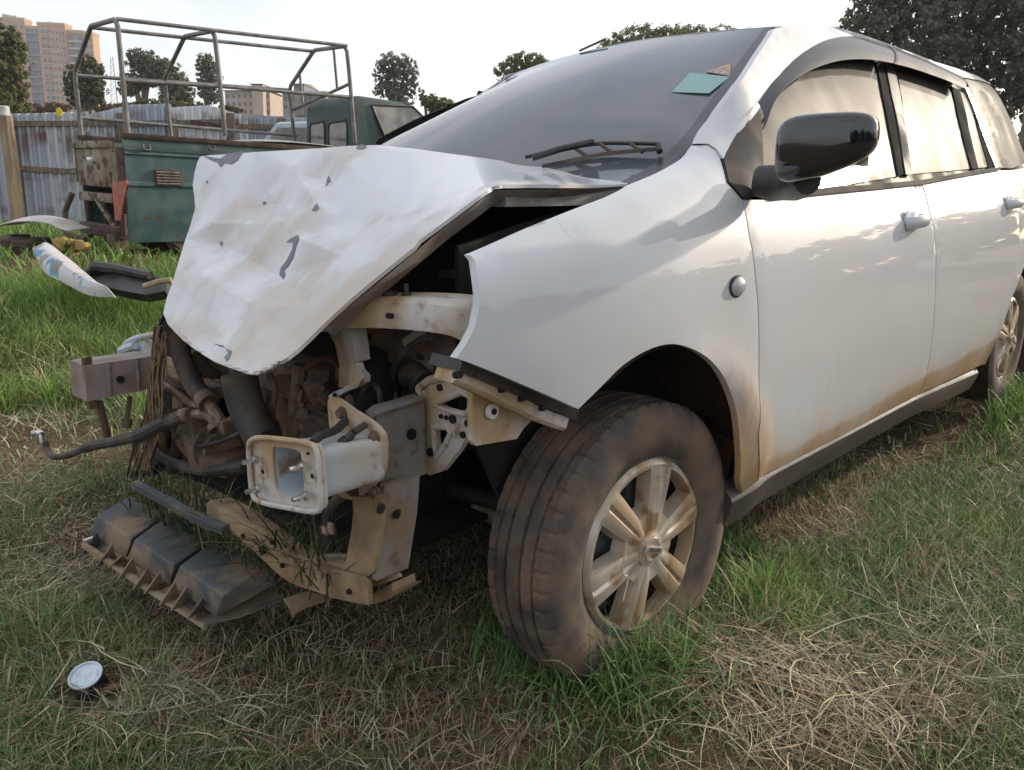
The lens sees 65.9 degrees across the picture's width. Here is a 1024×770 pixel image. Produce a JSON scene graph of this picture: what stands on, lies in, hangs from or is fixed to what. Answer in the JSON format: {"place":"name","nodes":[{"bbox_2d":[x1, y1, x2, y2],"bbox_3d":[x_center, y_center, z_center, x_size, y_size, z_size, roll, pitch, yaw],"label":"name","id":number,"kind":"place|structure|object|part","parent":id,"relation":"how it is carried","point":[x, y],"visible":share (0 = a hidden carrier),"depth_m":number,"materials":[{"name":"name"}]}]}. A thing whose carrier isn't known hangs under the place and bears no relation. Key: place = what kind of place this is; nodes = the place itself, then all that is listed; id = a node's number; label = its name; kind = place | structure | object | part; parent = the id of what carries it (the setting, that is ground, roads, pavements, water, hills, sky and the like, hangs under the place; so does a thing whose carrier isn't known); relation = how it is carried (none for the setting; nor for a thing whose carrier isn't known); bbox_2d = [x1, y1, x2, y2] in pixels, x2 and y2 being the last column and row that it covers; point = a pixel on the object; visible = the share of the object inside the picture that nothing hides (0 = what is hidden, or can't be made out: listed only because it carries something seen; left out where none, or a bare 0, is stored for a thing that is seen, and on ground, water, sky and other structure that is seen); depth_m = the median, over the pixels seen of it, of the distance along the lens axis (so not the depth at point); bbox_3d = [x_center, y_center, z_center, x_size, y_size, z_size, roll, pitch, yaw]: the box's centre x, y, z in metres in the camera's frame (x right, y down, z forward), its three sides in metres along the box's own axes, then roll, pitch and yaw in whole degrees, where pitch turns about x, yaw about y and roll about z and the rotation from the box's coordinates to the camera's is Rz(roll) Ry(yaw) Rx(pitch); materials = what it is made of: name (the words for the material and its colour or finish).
{"place":"outdoors","nodes":[
{"label":"outdoors","id":0,"kind":"place"},
{"bbox_2d":[281,91,327,117],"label":"roofed house","id":1,"kind":"structure","parent":0,"point":[286,111],"depth_m":149.38,"materials":[{"name":"grey concrete"}]},
{"bbox_2d":[294,84,318,115],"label":"roof cupola","id":2,"kind":"object","parent":1,"relation":"on","point":[297,99],"visible":0.48,"depth_m":148.55,"materials":[{"name":"grey concrete"}]},
{"bbox_2d":[0,224,1023,769],"bbox_3d":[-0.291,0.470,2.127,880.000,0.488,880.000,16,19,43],"label":"ground","id":3,"kind":"structure","parent":0,"point":[416,678],"depth_m":1.67,"materials":[{"name":"green plant"}]},
{"bbox_2d":[0,18,34,113],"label":"leafy tree","id":4,"kind":"object","parent":3,"relation":"on","point":[12,77],"visible":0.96,"depth_m":29.84,"materials":[{"name":"green plant"}]},
{"bbox_2d":[0,233,66,254],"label":"rusty scrap","id":5,"kind":"object","parent":3,"relation":"on","point":[19,241],"visible":0.56,"depth_m":7.63,"materials":[{"name":"brown metal"}]},
{"bbox_2d":[0,215,89,230],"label":"roof panel","id":6,"kind":"structure","parent":5,"relation":"on","point":[65,224],"depth_m":7.68,"materials":[{"name":"white paint"}]},
{"bbox_2d":[23,101,73,112],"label":"dry bush","id":7,"kind":"object","parent":3,"relation":"on","point":[50,107],"visible":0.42,"depth_m":59.56,"materials":[{"name":"brown plant"}]},
{"bbox_2d":[0,14,100,113],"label":"tower block","id":8,"kind":"structure","parent":3,"relation":"on","point":[53,50],"depth_m":314.44,"materials":[{"name":"beige concrete"}]},
{"bbox_2d":[40,30,49,34],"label":"window","id":9,"kind":"structure","parent":8,"relation":"in","point":[45,32],"depth_m":311.69,"materials":[{"name":"beige glass"}]},
{"bbox_2d":[41,37,49,41],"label":"window","id":10,"kind":"structure","parent":8,"relation":"in","point":[44,39],"depth_m":312.27,"materials":[{"name":"beige glass"}]},
{"bbox_2d":[42,44,50,48],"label":"window","id":11,"kind":"structure","parent":8,"relation":"in","point":[44,46],"depth_m":312.88,"materials":[{"name":"beige glass"}]},
{"bbox_2d":[43,52,51,56],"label":"window","id":12,"kind":"structure","parent":8,"relation":"in","point":[46,54],"depth_m":313.68,"materials":[{"name":"beige glass"}]},
{"bbox_2d":[43,59,51,63],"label":"window","id":13,"kind":"structure","parent":8,"relation":"in","point":[46,61],"depth_m":314.25,"materials":[{"name":"beige glass"}]},
{"bbox_2d":[44,66,52,70],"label":"window","id":14,"kind":"structure","parent":8,"relation":"in","point":[46,68],"depth_m":314.95,"materials":[{"name":"beige glass"}]},
{"bbox_2d":[45,74,53,78],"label":"window","id":15,"kind":"structure","parent":8,"relation":"in","point":[47,76],"depth_m":315.72,"materials":[{"name":"beige glass"}]},
{"bbox_2d":[45,81,53,85],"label":"window","id":16,"kind":"structure","parent":8,"relation":"in","point":[48,83],"depth_m":316.26,"materials":[{"name":"beige glass"}]},
{"bbox_2d":[46,88,54,92],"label":"window","id":17,"kind":"structure","parent":8,"relation":"in","point":[48,90],"depth_m":316.95,"materials":[{"name":"beige glass"}]},
{"bbox_2d":[47,96,55,100],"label":"window","id":18,"kind":"structure","parent":8,"relation":"in","point":[49,98],"depth_m":317.65,"materials":[{"name":"beige glass"}]},
{"bbox_2d":[69,37,81,40],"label":"window","id":19,"kind":"structure","parent":8,"relation":"in","point":[71,38],"depth_m":313.72,"materials":[{"name":"beige glass"}]},
{"bbox_2d":[70,44,81,47],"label":"window","id":20,"kind":"structure","parent":8,"relation":"in","point":[71,45],"depth_m":314.33,"materials":[{"name":"beige glass"}]},
{"bbox_2d":[51,237,90,254],"bbox_3d":[-4.278,-1.337,7.625,0.363,0.196,0.203,2,14,0],"label":"yellow foam","id":21,"kind":"object","parent":3,"relation":"on","point":[81,245],"visible":0.87,"depth_m":7.58,"materials":[{"name":"yellow plastic"}]},
{"bbox_2d":[62,53,109,113],"bbox_3d":[-20.548,-12.541,38.549,1.884,6.827,2.064,16,19,43],"label":"leafy tree","id":22,"kind":"object","parent":3,"relation":"on","point":[91,93],"visible":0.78,"depth_m":37.76,"materials":[{"name":"green plant"}]},
{"bbox_2d":[67,661,107,700],"bbox_3d":[-0.871,0.610,1.625,0.066,0.049,0.066,1,35,0],"label":"tin can","id":23,"kind":"object","parent":3,"relation":"on","point":[85,676],"visible":0.94,"depth_m":1.61,"materials":[{"name":"metal"}]},
{"bbox_2d":[0,216,181,278],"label":"grass","id":24,"kind":"structure","parent":3,"relation":"on","point":[51,231],"depth_m":7.70,"materials":[{"name":"green plant"}]},
{"bbox_2d":[72,101,116,112],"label":"dry bush","id":25,"kind":"object","parent":3,"relation":"on","point":[105,106],"visible":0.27,"depth_m":59.62,"materials":[{"name":"brown plant"}]},
{"bbox_2d":[98,682,123,695],"bbox_3d":[-0.828,0.625,1.632,0.050,0.011,0.025,-7,17,-34],"label":"dead leaf","id":26,"kind":"object","parent":3,"relation":"on","point":[105,689],"visible":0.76,"depth_m":1.63,"materials":[{"name":"brown plant"}]},
{"bbox_2d":[110,57,117,102],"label":"radio mast","id":27,"kind":"object","parent":3,"relation":"on","point":[114,75],"visible":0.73,"depth_m":256.60,"materials":[{"name":"white metal"}]},
{"bbox_2d":[116,47,163,101],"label":"gum tree","id":28,"kind":"object","parent":3,"relation":"on","point":[144,62],"visible":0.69,"depth_m":54.59,"materials":[{"name":"green plant"}]},
{"bbox_2d":[0,104,306,223],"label":"sheet fence","id":29,"kind":"object","parent":3,"relation":"on","point":[37,168],"visible":0.22,"depth_m":16.07,"materials":[{"name":"metal"}]},
{"bbox_2d":[0,105,10,115],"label":"white bucket","id":30,"kind":"object","parent":29,"relation":"on","point":[4,110],"visible":1,"depth_m":14.92,"materials":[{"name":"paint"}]},
{"bbox_2d":[56,107,62,117],"bbox_3d":[-8.722,-5.247,15.215,0.125,0.199,0.077,2,14,0],"label":"yellow rag","id":31,"kind":"object","parent":29,"relation":"on","point":[59,112],"visible":1,"depth_m":15.20,"materials":[{"name":"fabric"}]},
{"bbox_2d":[153,57,195,103],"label":"gum tree","id":32,"kind":"object","parent":3,"relation":"on","point":[180,93],"visible":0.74,"depth_m":54.64,"materials":[{"name":"green plant"}]},
{"bbox_2d":[113,98,244,113],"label":"bush","id":33,"kind":"object","parent":3,"relation":"on","point":[175,103],"visible":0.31,"depth_m":44.38,"materials":[{"name":"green plant"}]},
{"bbox_2d":[194,52,223,104],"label":"gum tree","id":34,"kind":"object","parent":3,"relation":"on","point":[207,74],"visible":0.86,"depth_m":59.66,"materials":[{"name":"green plant"}]},
{"bbox_2d":[90,445,355,606],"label":"grass","id":35,"kind":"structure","parent":3,"relation":"on","point":[220,539],"depth_m":1.62,"materials":[{"name":"plant"}]},
{"bbox_2d":[62,17,422,254],"bbox_3d":[-2.535,-2.889,9.719,1.755,2.445,5.175,16,19,43],"label":"farm truck","id":36,"kind":"object","parent":3,"relation":"on","point":[137,188],"visible":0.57,"depth_m":8.33,"materials":[{"name":"green metal"}]},
{"bbox_2d":[232,139,336,147],"bbox_3d":[-2.903,-2.925,9.529,1.250,0.060,1.100,16,19,43],"label":"car panel","id":37,"kind":"object","parent":36,"relation":"on","point":[285,142],"visible":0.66,"depth_m":9.38,"materials":[{"name":"white paint"}]},
{"bbox_3d":[-2.520,-3.188,10.208,0.384,0.439,0.032,16,19,43],"label":"rear window","id":38,"kind":"part","parent":36,"relation":"part of","materials":[{"name":"grey glass"}]},
{"bbox_3d":[-2.182,-3.094,9.886,0.443,0.439,0.032,16,19,43],"label":"rear window","id":39,"kind":"part","parent":36,"relation":"part of","materials":[{"name":"grey glass"}]},
{"bbox_3d":[-1.417,-3.361,10.154,0.103,0.478,0.913,16,19,43],"label":"door window","id":40,"kind":"part","parent":36,"relation":"part of","materials":[{"name":"grey glass"}]},
{"bbox_2d":[223,90,282,115],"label":"apartment block","id":41,"kind":"structure","parent":3,"relation":"on","point":[241,99],"depth_m":189.31,"materials":[{"name":"beige concrete"}]},
{"bbox_2d":[250,84,275,115],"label":"stair tower","id":42,"kind":"structure","parent":41,"relation":"on","point":[259,102],"depth_m":186.55,"materials":[{"name":"beige concrete"}]},
{"bbox_2d":[264,122,306,141],"bbox_3d":[-2.322,-3.303,12.469,3.392,1.520,1.746,5,14,11],"label":"scrapped hatchback","id":43,"kind":"object","parent":3,"relation":"on","point":[300,129],"visible":0.04,"depth_m":11.84,"materials":[{"name":"blue paint"}]},
{"bbox_3d":[-2.971,-3.651,11.802,1.708,0.388,0.021,5,14,11],"label":"side window","id":44,"kind":"part","parent":43,"relation":"part of","materials":[{"name":"grey glass"}]},
{"bbox_2d":[372,51,420,105],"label":"gum tree","id":45,"kind":"object","parent":3,"relation":"on","point":[393,72],"visible":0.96,"depth_m":49.69,"materials":[{"name":"green plant"}]},
{"bbox_2d":[418,89,454,114],"bbox_3d":[-3.692,-11.991,40.508,2.066,6.002,1.646,-4,15,-24],"label":"bush","id":46,"kind":"object","parent":3,"relation":"on","point":[431,102],"visible":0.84,"depth_m":39.69,"materials":[{"name":"green plant"}]},
{"bbox_2d":[0,253,1011,466],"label":"dry hay","id":47,"kind":"object","parent":3,"relation":"on","point":[16,416],"visible":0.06,"depth_m":3.43,"materials":[{"name":"plant"}]},
{"bbox_2d":[0,432,1023,769],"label":"dry straw","id":48,"kind":"object","parent":3,"relation":"on","point":[728,658],"visible":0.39,"depth_m":1.55,"materials":[{"name":"beige plant"}]},
{"bbox_2d":[492,50,559,82],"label":"flat tree","id":49,"kind":"object","parent":3,"relation":"on","point":[516,60],"visible":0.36,"depth_m":44.39,"materials":[{"name":"green plant"}]},
{"bbox_2d":[30,24,1023,685],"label":"wrecked car","id":50,"kind":"object","parent":3,"relation":"on","point":[624,326],"visible":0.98,"depth_m":1.64,"materials":[{"name":"white paint"}]},
{"bbox_3d":[0.800,-0.682,2.011,0.193,0.370,1.009,12,19,43],"label":"side window","id":51,"kind":"part","parent":50,"relation":"part of","materials":[{"name":"beige glass"}]},
{"bbox_3d":[0.894,-0.171,2.028,0.102,0.659,1.225,12,19,43],"label":"front door","id":52,"kind":"part","parent":50,"relation":"part of","materials":[{"name":"white paint"}]},
{"bbox_3d":[1.363,-0.856,2.581,0.168,0.323,0.753,12,19,43],"label":"side window","id":53,"kind":"part","parent":50,"relation":"part of","materials":[{"name":"beige glass"}]},
{"bbox_3d":[1.642,-0.379,2.795,0.120,0.741,1.248,12,19,43],"label":"rear door","id":54,"kind":"part","parent":50,"relation":"part of","materials":[{"name":"white paint"}]},
{"bbox_3d":[1.678,-0.929,2.877,0.112,0.278,0.262,1,14,-6],"label":"quarter window","id":55,"kind":"part","parent":50,"relation":"part of","materials":[{"name":"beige glass"}]},
{"bbox_3d":[1.986,-1.076,3.246,0.218,0.384,0.747,13,17,36],"label":"rear side window","id":56,"kind":"part","parent":50,"relation":"part of","materials":[{"name":"beige glass"}]},
{"bbox_2d":[409,548,790,756],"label":"grass","id":57,"kind":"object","parent":3,"relation":"on","point":[478,635],"visible":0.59,"depth_m":1.49,"materials":[{"name":"green plant"}]},
{"bbox_2d":[596,21,750,47],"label":"flat tree","id":58,"kind":"object","parent":3,"relation":"on","point":[646,31],"visible":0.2,"depth_m":40.97,"materials":[{"name":"green plant"}]},
{"bbox_2d":[707,509,849,603],"bbox_3d":[0.544,0.413,2.013,0.484,0.151,0.458,-4,15,-25],"label":"wheel tuft","id":59,"kind":"object","parent":3,"relation":"on","point":[729,544],"visible":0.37,"depth_m":2.03,"materials":[{"name":"green plant"}]},
{"bbox_2d":[836,0,1023,123],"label":"tall tree","id":60,"kind":"object","parent":3,"relation":"on","point":[956,42],"visible":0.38,"depth_m":28.93,"materials":[{"name":"green plant"}]},
{"bbox_2d":[948,369,1023,415],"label":"sill tuft","id":61,"kind":"object","parent":3,"relation":"on","point":[1020,376],"visible":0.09,"depth_m":3.59,"materials":[{"name":"green plant"}]},
{"bbox_2d":[986,0,1023,137],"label":"tall tree","id":62,"kind":"object","parent":3,"relation":"on","point":[1016,87],"visible":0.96,"depth_m":27.56,"materials":[{"name":"green plant"}]},
{"bbox_2d":[1019,114,1023,151],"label":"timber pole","id":63,"kind":"object","parent":3,"relation":"on","point":[1021,138],"depth_m":10.93,"materials":[{"name":"wood"}]},
{"bbox_2d":[0,257,1023,496],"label":"long grass","id":64,"kind":"structure","parent":0,"point":[44,295],"depth_m":4.26,"materials":[{"name":"green plant"}]},
{"bbox_2d":[32,242,116,298],"bbox_3d":[-2.970,-0.781,5.322,0.176,0.225,1.809,-10,19,-41],"label":"fallen panel","id":65,"kind":"object","parent":64,"relation":"on","point":[56,263],"visible":1,"depth_m":5.30,"materials":[{"name":"white paint"}]},
{"bbox_2d":[85,260,172,301],"bbox_3d":[-2.568,-0.703,5.318,0.877,0.220,0.224,10,16,30],"label":"broken bumper","id":66,"kind":"object","parent":64,"relation":"on","point":[120,280],"visible":0.94,"depth_m":5.26,"materials":[{"name":"black plastic"}]},
{"bbox_2d":[0,0,1023,166],"label":"sky","id":67,"kind":"structure","parent":0,"point":[455,45],"materials":[{"name":"white"}]}
]}

